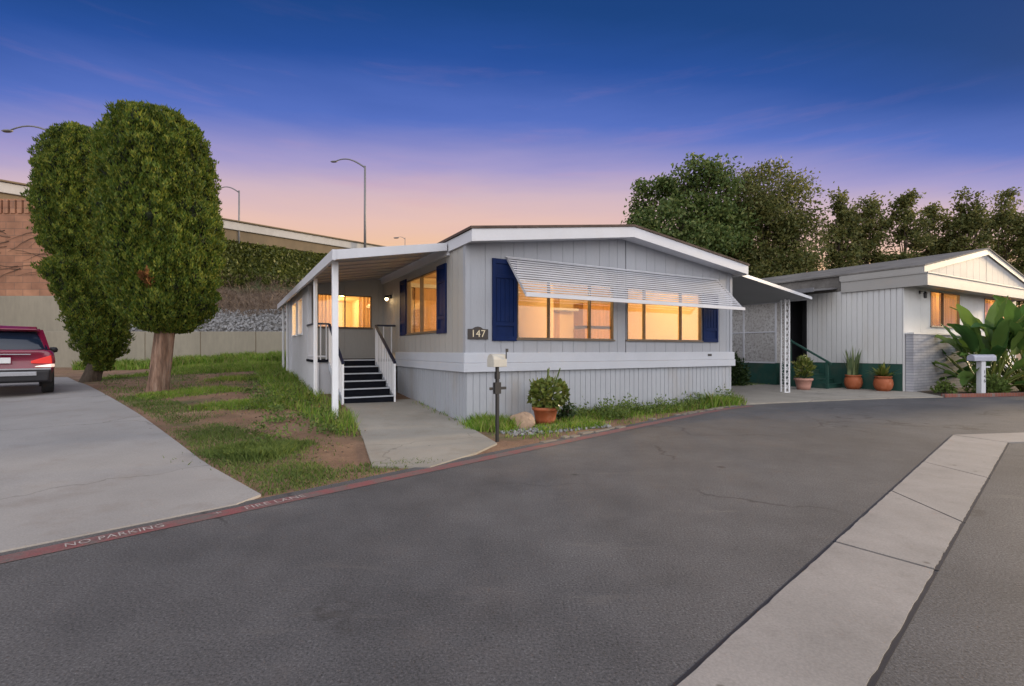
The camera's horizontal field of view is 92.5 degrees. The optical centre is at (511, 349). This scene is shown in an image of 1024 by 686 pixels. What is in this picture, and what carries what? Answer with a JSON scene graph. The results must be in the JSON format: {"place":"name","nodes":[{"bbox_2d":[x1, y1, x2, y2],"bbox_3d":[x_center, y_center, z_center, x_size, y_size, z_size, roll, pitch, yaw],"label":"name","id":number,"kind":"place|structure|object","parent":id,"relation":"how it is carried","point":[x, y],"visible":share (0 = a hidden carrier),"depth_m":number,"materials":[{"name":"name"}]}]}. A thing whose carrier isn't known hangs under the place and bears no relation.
{"place":"outdoors","nodes":[
{"label":"outdoors","id":0,"kind":"place"},
{"bbox_2d":[0,377,260,552],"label":"driveway","id":1,"kind":"structure","parent":0,"point":[78,459],"depth_m":5.33,"materials":[{"name":"concrete"}]},
{"bbox_2d":[0,325,57,392],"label":"parked car","id":2,"kind":"object","parent":1,"relation":"on","point":[27,355],"visible":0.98,"depth_m":11.51,"materials":[{"name":"red paint"}]},
{"bbox_2d":[71,349,361,436],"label":"tall grass","id":3,"kind":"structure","parent":0,"point":[270,361],"depth_m":13.41,"materials":[{"name":"green plant"}]},
{"bbox_2d":[129,249,316,331],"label":"embankment","id":4,"kind":"structure","parent":0,"point":[249,315],"depth_m":31.07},
{"bbox_2d":[0,296,66,330],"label":"wall","id":5,"kind":"structure","parent":4,"relation":"on","point":[41,312],"depth_m":28.95,"materials":[{"name":"concrete"}]},
{"bbox_2d":[0,199,54,295],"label":"block wall","id":6,"kind":"structure","parent":5,"relation":"on","point":[15,218],"depth_m":29.05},
{"bbox_2d":[0,230,46,275],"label":"bare vine","id":7,"kind":"object","parent":6,"relation":"attached to","point":[19,250],"visible":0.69,"depth_m":29.00,"materials":[{"name":"brown plant"}]},
{"bbox_2d":[0,179,384,256],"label":"overpass","id":8,"kind":"object","parent":4,"relation":"on","point":[260,234],"depth_m":41.34,"materials":[{"name":"concrete"}]},
{"bbox_2d":[1,125,45,132],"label":"street lamp","id":9,"kind":"object","parent":8,"relation":"on","point":[7,130],"visible":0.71,"depth_m":30.76,"materials":[{"name":"metal"}]},
{"bbox_2d":[215,186,239,241],"bbox_3d":[-23.002,-10.319,39.500,2.156,5.738,0.351,0,0,0],"label":"street lamp","id":10,"kind":"object","parent":8,"relation":"on","point":[238,191],"visible":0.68,"depth_m":39.46,"materials":[{"name":"metal"}]},
{"bbox_2d":[330,158,365,247],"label":"street lamp","id":11,"kind":"object","parent":8,"relation":"on","point":[364,167],"visible":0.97,"depth_m":46.91,"materials":[{"name":"metal"}]},
{"bbox_2d":[130,308,285,331],"bbox_3d":[-10.018,-1.803,30.635,28.155,1.850,4.064,0,0,0],"label":"rubble","id":12,"kind":"object","parent":4,"relation":"on","point":[247,327],"visible":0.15,"depth_m":29.59,"materials":[{"name":"grey stone"}]},
{"bbox_2d":[215,271,299,316],"bbox_3d":[-10.107,-3.703,35.673,29.515,4.119,11.475,0,0,-4],"label":"dry brush","id":13,"kind":"object","parent":4,"relation":"on","point":[253,293],"visible":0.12,"depth_m":32.40,"materials":[{"name":"brown plant"}]},
{"bbox_2d":[219,237,327,287],"bbox_3d":[-10.320,-6.390,44.231,33.291,4.818,18.422,0,0,-15],"label":"ivy","id":14,"kind":"object","parent":4,"relation":"on","point":[295,265],"visible":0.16,"depth_m":36.90,"materials":[{"name":"green plant"}]},
{"bbox_2d":[0,396,1023,685],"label":"road","id":15,"kind":"structure","parent":0,"point":[666,552],"depth_m":3.01,"materials":[{"name":"grey asphalt"}]},
{"bbox_2d":[0,405,751,563],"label":"fire lane stripe","id":16,"kind":"object","parent":15,"relation":"on","point":[73,544],"visible":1,"depth_m":4.29,"materials":[{"name":"red paint"}]},
{"bbox_2d":[961,396,1014,397],"bbox_3d":[28.868,1.345,16.892,32.857,0.001,0.160,0,0,-11],"label":"fire lane stripe","id":17,"kind":"object","parent":15,"relation":"on","point":[993,396],"visible":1,"depth_m":14.18,"materials":[{"name":"red paint"}]},
{"bbox_2d":[0,0,1023,306],"label":"sky","id":18,"kind":"structure","parent":0,"point":[459,115],"materials":[{"name":"blue"}]},
{"bbox_2d":[54,353,1020,499],"bbox_3d":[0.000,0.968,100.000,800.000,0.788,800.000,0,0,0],"label":"ground","id":19,"kind":"structure","parent":0,"point":[355,452],"depth_m":7.99,"materials":[{"name":"brown soil"}]},
{"bbox_2d":[20,120,136,382],"bbox_3d":[-13.747,-3.032,15.661,2.588,8.400,2.405,0,0,0],"label":"cypress tree","id":20,"kind":"object","parent":19,"relation":"on","point":[97,326],"visible":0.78,"depth_m":15.07,"materials":[{"name":"green plant"}]},
{"bbox_2d":[84,98,227,392],"bbox_3d":[-8.686,-2.409,12.106,2.982,7.140,2.954,0,0,0],"label":"cypress tree","id":21,"kind":"object","parent":19,"relation":"on","point":[156,219],"visible":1,"depth_m":11.34,"materials":[{"name":"green plant"}]},
{"bbox_2d":[44,331,285,366],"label":"retaining wall","id":22,"kind":"structure","parent":19,"relation":"on","point":[202,343],"depth_m":28.30,"materials":[{"name":"concrete"}]},
{"bbox_2d":[84,370,442,495],"bbox_3d":[-7.320,1.010,12.463,5.237,0.711,19.216,0,0,-43],"label":"ground cover","id":23,"kind":"object","parent":19,"relation":"on","point":[243,450],"visible":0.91,"depth_m":6.37,"materials":[{"name":"green plant"}]},
{"bbox_2d":[183,383,365,462],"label":"leaf litter","id":24,"kind":"object","parent":19,"relation":"on","point":[269,430],"visible":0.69,"depth_m":8.31,"materials":[{"name":"brown plant"}]},
{"bbox_2d":[343,399,496,467],"bbox_3d":[-1.729,1.244,8.426,1.941,0.284,5.778,0,0,-23],"label":"entry pad","id":25,"kind":"object","parent":19,"relation":"on","point":[406,430],"visible":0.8,"depth_m":7.59,"materials":[{"name":"concrete"}]},
{"bbox_2d":[328,324,395,404],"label":"entry steps","id":26,"kind":"structure","parent":25,"relation":"on","point":[362,381],"depth_m":11.19,"materials":[{"name":"wood"}]},
{"bbox_2d":[235,368,739,440],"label":"broadleaf weeds","id":27,"kind":"object","parent":19,"relation":"on","point":[630,405],"visible":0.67,"depth_m":9.67,"materials":[{"name":"green plant"}]},
{"bbox_2d":[487,349,507,441],"bbox_3d":[-0.203,0.715,7.273,0.290,1.470,0.178,0,0,-38],"label":"mailbox","id":28,"kind":"object","parent":19,"relation":"on","point":[496,361],"visible":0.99,"depth_m":7.25,"materials":[{"name":"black metal"}]},
{"bbox_2d":[509,412,534,428],"bbox_3d":[0.170,1.273,8.563,0.471,0.413,0.340,0,0,0],"label":"rock","id":29,"kind":"object","parent":19,"relation":"on","point":[527,419],"visible":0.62,"depth_m":8.42,"materials":[{"name":"beige stone"}]},
{"bbox_2d":[277,224,811,422],"bbox_3d":[0.030,-0.598,17.099,14.065,4.095,15.075,0,0,-30],"label":"mobile home","id":30,"kind":"object","parent":19,"relation":"on","point":[594,313],"visible":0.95,"depth_m":10.72,"materials":[{"name":"paint"}]},
{"bbox_2d":[291,302,296,336],"bbox_3d":[-6.783,-0.935,15.322,0.110,1.030,1.160,0,0,-30],"label":"window","id":31,"kind":"structure","parent":30,"relation":"in","point":[293,306],"depth_m":15.79,"materials":[{"name":"glass"}]},
{"bbox_2d":[297,298,302,335],"bbox_3d":[-6.040,-0.935,14.019,0.110,1.030,1.060,0,0,-30],"label":"window","id":32,"kind":"structure","parent":30,"relation":"in","point":[299,301],"depth_m":14.45,"materials":[{"name":"glass"}]},
{"bbox_2d":[317,294,372,328],"bbox_3d":[-4.485,-1.020,13.163,1.460,0.900,0.110,0,0,-30],"label":"window","id":33,"kind":"structure","parent":30,"relation":"in","point":[344,327],"depth_m":13.16,"materials":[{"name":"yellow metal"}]},
{"bbox_2d":[406,270,435,334],"bbox_3d":[-1.997,-1.000,10.876,0.110,1.300,2.030,0,0,-30],"label":"window","id":34,"kind":"structure","parent":30,"relation":"in","point":[421,277],"depth_m":10.94,"materials":[{"name":"brown metal"}]},
{"bbox_2d":[517,278,614,340],"bbox_3d":[1.127,-0.780,9.943,2.450,1.180,0.110,0,0,-30],"label":"window","id":35,"kind":"structure","parent":30,"relation":"in","point":[589,338],"depth_m":10.05,"materials":[{"name":"brown metal"}]},
{"bbox_2d":[626,287,702,341],"bbox_3d":[3.550,-0.780,11.327,2.470,1.180,0.110,0,0,-30],"label":"window","id":36,"kind":"structure","parent":30,"relation":"in","point":[643,339],"depth_m":11.41,"materials":[{"name":"brown metal"}]},
{"bbox_2d":[527,368,569,424],"bbox_3d":[0.669,0.839,8.923,0.840,1.023,0.836,0,0,0],"label":"potted plant","id":37,"kind":"object","parent":19,"relation":"on","point":[545,407],"visible":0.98,"depth_m":8.76,"materials":[{"name":"green plant"}]},
{"bbox_2d":[499,423,610,436],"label":"pebbles","id":38,"kind":"object","parent":19,"relation":"on","point":[516,433],"visible":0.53,"depth_m":8.13,"materials":[{"name":"white gravel"}]},
{"bbox_2d":[557,398,575,420],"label":"shrub","id":39,"kind":"object","parent":19,"relation":"on","point":[565,411],"visible":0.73,"depth_m":9.17,"materials":[{"name":"green plant"}]},
{"bbox_2d":[413,381,768,439],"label":"weeds","id":40,"kind":"object","parent":19,"relation":"on","point":[485,422],"visible":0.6,"depth_m":8.92,"materials":[{"name":"green plant"}]},
{"bbox_2d":[539,405,737,442],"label":"kerb","id":41,"kind":"structure","parent":19,"relation":"on","point":[605,429],"depth_m":8.34,"materials":[{"name":"concrete"}]},
{"bbox_2d":[621,152,764,261],"bbox_3d":[11.726,-5.574,32.841,9.443,14.474,8.193,0,0,0],"label":"tree","id":42,"kind":"object","parent":19,"relation":"on","point":[701,220],"visible":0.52,"depth_m":31.17,"materials":[{"name":"green plant"}]},
{"bbox_2d":[731,351,751,385],"bbox_3d":[8.331,0.685,18.554,1.514,1.382,1.356,0,0,0],"label":"shrub","id":43,"kind":"object","parent":19,"relation":"on","point":[739,372],"visible":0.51,"depth_m":18.20,"materials":[{"name":"green plant"}]},
{"bbox_2d":[722,157,843,278],"bbox_3d":[17.623,-5.752,34.153,8.452,14.835,8.696,0,0,0],"label":"tree","id":44,"kind":"object","parent":19,"relation":"on","point":[782,253],"visible":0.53,"depth_m":32.12,"materials":[{"name":"green plant"}]},
{"bbox_2d":[731,383,942,404],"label":"carport slab","id":45,"kind":"structure","parent":19,"relation":"on","point":[753,394],"depth_m":14.60,"materials":[{"name":"concrete"}]},
{"bbox_2d":[790,354,816,389],"bbox_3d":[9.812,0.703,16.477,0.808,1.245,0.742,0,0,43],"label":"potted plant","id":46,"kind":"object","parent":45,"relation":"on","point":[801,363],"visible":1,"depth_m":16.33,"materials":[{"name":"green plant"}]},
{"bbox_2d":[786,338,841,388],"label":"side steps","id":47,"kind":"structure","parent":45,"relation":"on","point":[824,381],"depth_m":17.23,"materials":[{"name":"green paint"}]},
{"bbox_2d":[843,347,862,388],"bbox_3d":[11.621,0.582,16.682,0.635,1.489,0.604,0,0,0],"label":"potted plant","id":48,"kind":"object","parent":45,"relation":"on","point":[853,379],"visible":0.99,"depth_m":16.60,"materials":[{"name":"ceramic"}]},
{"bbox_2d":[865,359,899,390],"bbox_3d":[12.067,0.732,15.867,0.992,1.188,0.971,0,0,11],"label":"potted plant","id":49,"kind":"object","parent":45,"relation":"on","point":[883,380],"visible":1,"depth_m":15.73,"materials":[{"name":"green plant"}]},
{"bbox_2d":[815,186,870,269],"bbox_3d":[24.117,-5.155,36.016,3.162,13.622,3.320,0,0,-37],"label":"tree","id":50,"kind":"object","parent":19,"relation":"on","point":[843,252],"visible":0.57,"depth_m":35.46,"materials":[{"name":"green plant"}]},
{"bbox_2d":[671,432,1023,685],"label":"concrete gutter","id":51,"kind":"object","parent":19,"relation":"on","point":[842,610],"visible":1,"depth_m":2.72,"materials":[{"name":"grey concrete"}]},
{"bbox_2d":[845,190,896,266],"bbox_3d":[27.360,-5.304,37.991,3.621,13.919,3.495,0,0,0],"label":"tree","id":52,"kind":"object","parent":19,"relation":"on","point":[870,209],"visible":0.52,"depth_m":37.16,"materials":[{"name":"green plant"}]},
{"bbox_2d":[732,248,1023,391],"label":"mobile home","id":53,"kind":"object","parent":19,"relation":"on","point":[897,312],"visible":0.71,"depth_m":17.22,"materials":[{"name":"white metal"}]},
{"bbox_2d":[790,300,806,367],"bbox_3d":[11.264,-0.730,18.979,0.960,2.840,0.900,0,0,-30],"label":"doorway","id":54,"kind":"structure","parent":53,"relation":"in","point":[798,309],"depth_m":19.27,"materials":[{"name":"black plastic"}]},
{"bbox_2d":[930,291,959,327],"bbox_3d":[15.292,-1.395,17.313,2.440,1.230,0.110,0,0,-30],"label":"window","id":55,"kind":"structure","parent":53,"relation":"in","point":[942,294],"depth_m":17.23,"materials":[{"name":"brown metal"}]},
{"bbox_2d":[984,298,995,321],"bbox_3d":[19.628,-1.395,19.792,2.990,1.230,0.110,0,0,-30],"label":"window","id":56,"kind":"structure","parent":53,"relation":"in","point":[984,298],"depth_m":19.05,"materials":[{"name":"brown metal"}]},
{"bbox_2d":[875,188,937,261],"bbox_3d":[29.613,-5.246,36.898,4.060,13.804,3.930,0,0,0],"label":"tree","id":57,"kind":"object","parent":19,"relation":"on","point":[915,237],"visible":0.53,"depth_m":36.61,"materials":[{"name":"green plant"}]},
{"bbox_2d":[911,201,966,256],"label":"tree","id":58,"kind":"object","parent":19,"relation":"on","point":[933,209],"visible":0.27,"depth_m":38.58,"materials":[{"name":"green plant"}]},
{"bbox_2d":[917,383,1023,397],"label":"planting bed","id":59,"kind":"object","parent":19,"relation":"on","point":[960,390],"visible":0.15,"depth_m":15.70,"materials":[{"name":"soil"}]},
{"bbox_2d":[928,376,957,393],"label":"shrub","id":60,"kind":"object","parent":59,"relation":"on","point":[944,386],"visible":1,"depth_m":14.95,"materials":[{"name":"green plant"}]},
{"bbox_2d":[932,295,1023,392],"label":"banana plant","id":61,"kind":"object","parent":59,"relation":"on","point":[977,342],"visible":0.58,"depth_m":15.35,"materials":[{"name":"green plant"}]},
{"bbox_2d":[961,371,1012,392],"bbox_3d":[14.586,1.020,15.002,1.478,0.755,0.928,0,0,0],"label":"shrub","id":62,"kind":"object","parent":59,"relation":"on","point":[994,384],"visible":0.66,"depth_m":14.83,"materials":[{"name":"green plant"}]},
{"bbox_2d":[939,186,1002,252],"bbox_3d":[34.433,-5.307,36.900,3.276,13.926,3.333,0,0,0],"label":"tree","id":63,"kind":"object","parent":19,"relation":"on","point":[974,222],"visible":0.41,"depth_m":36.66,"materials":[{"name":"green plant"}]},
{"bbox_2d":[967,354,995,392],"bbox_3d":[13.876,0.788,14.482,0.753,1.323,0.225,0,0,-8],"label":"mailbox","id":64,"kind":"object","parent":19,"relation":"on","point":[980,359],"visible":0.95,"depth_m":14.41,"materials":[{"name":"white paint"}]},
{"bbox_2d":[941,392,1023,397],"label":"brick edging","id":65,"kind":"object","parent":19,"relation":"on","point":[982,394],"visible":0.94,"depth_m":14.14,"materials":[{"name":"red brick"}]},
{"bbox_2d":[973,187,1023,304],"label":"tree","id":66,"kind":"object","parent":19,"relation":"on","point":[1005,216],"visible":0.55,"depth_m":38.46,"materials":[{"name":"green plant"}]},
{"bbox_2d":[1006,210,1023,308],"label":"tree","id":67,"kind":"object","parent":19,"relation":"on","point":[1021,247],"visible":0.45,"depth_m":38.24,"materials":[{"name":"green plant"}]},
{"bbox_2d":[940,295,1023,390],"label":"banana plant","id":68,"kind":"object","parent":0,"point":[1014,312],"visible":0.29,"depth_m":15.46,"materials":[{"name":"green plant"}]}
]}

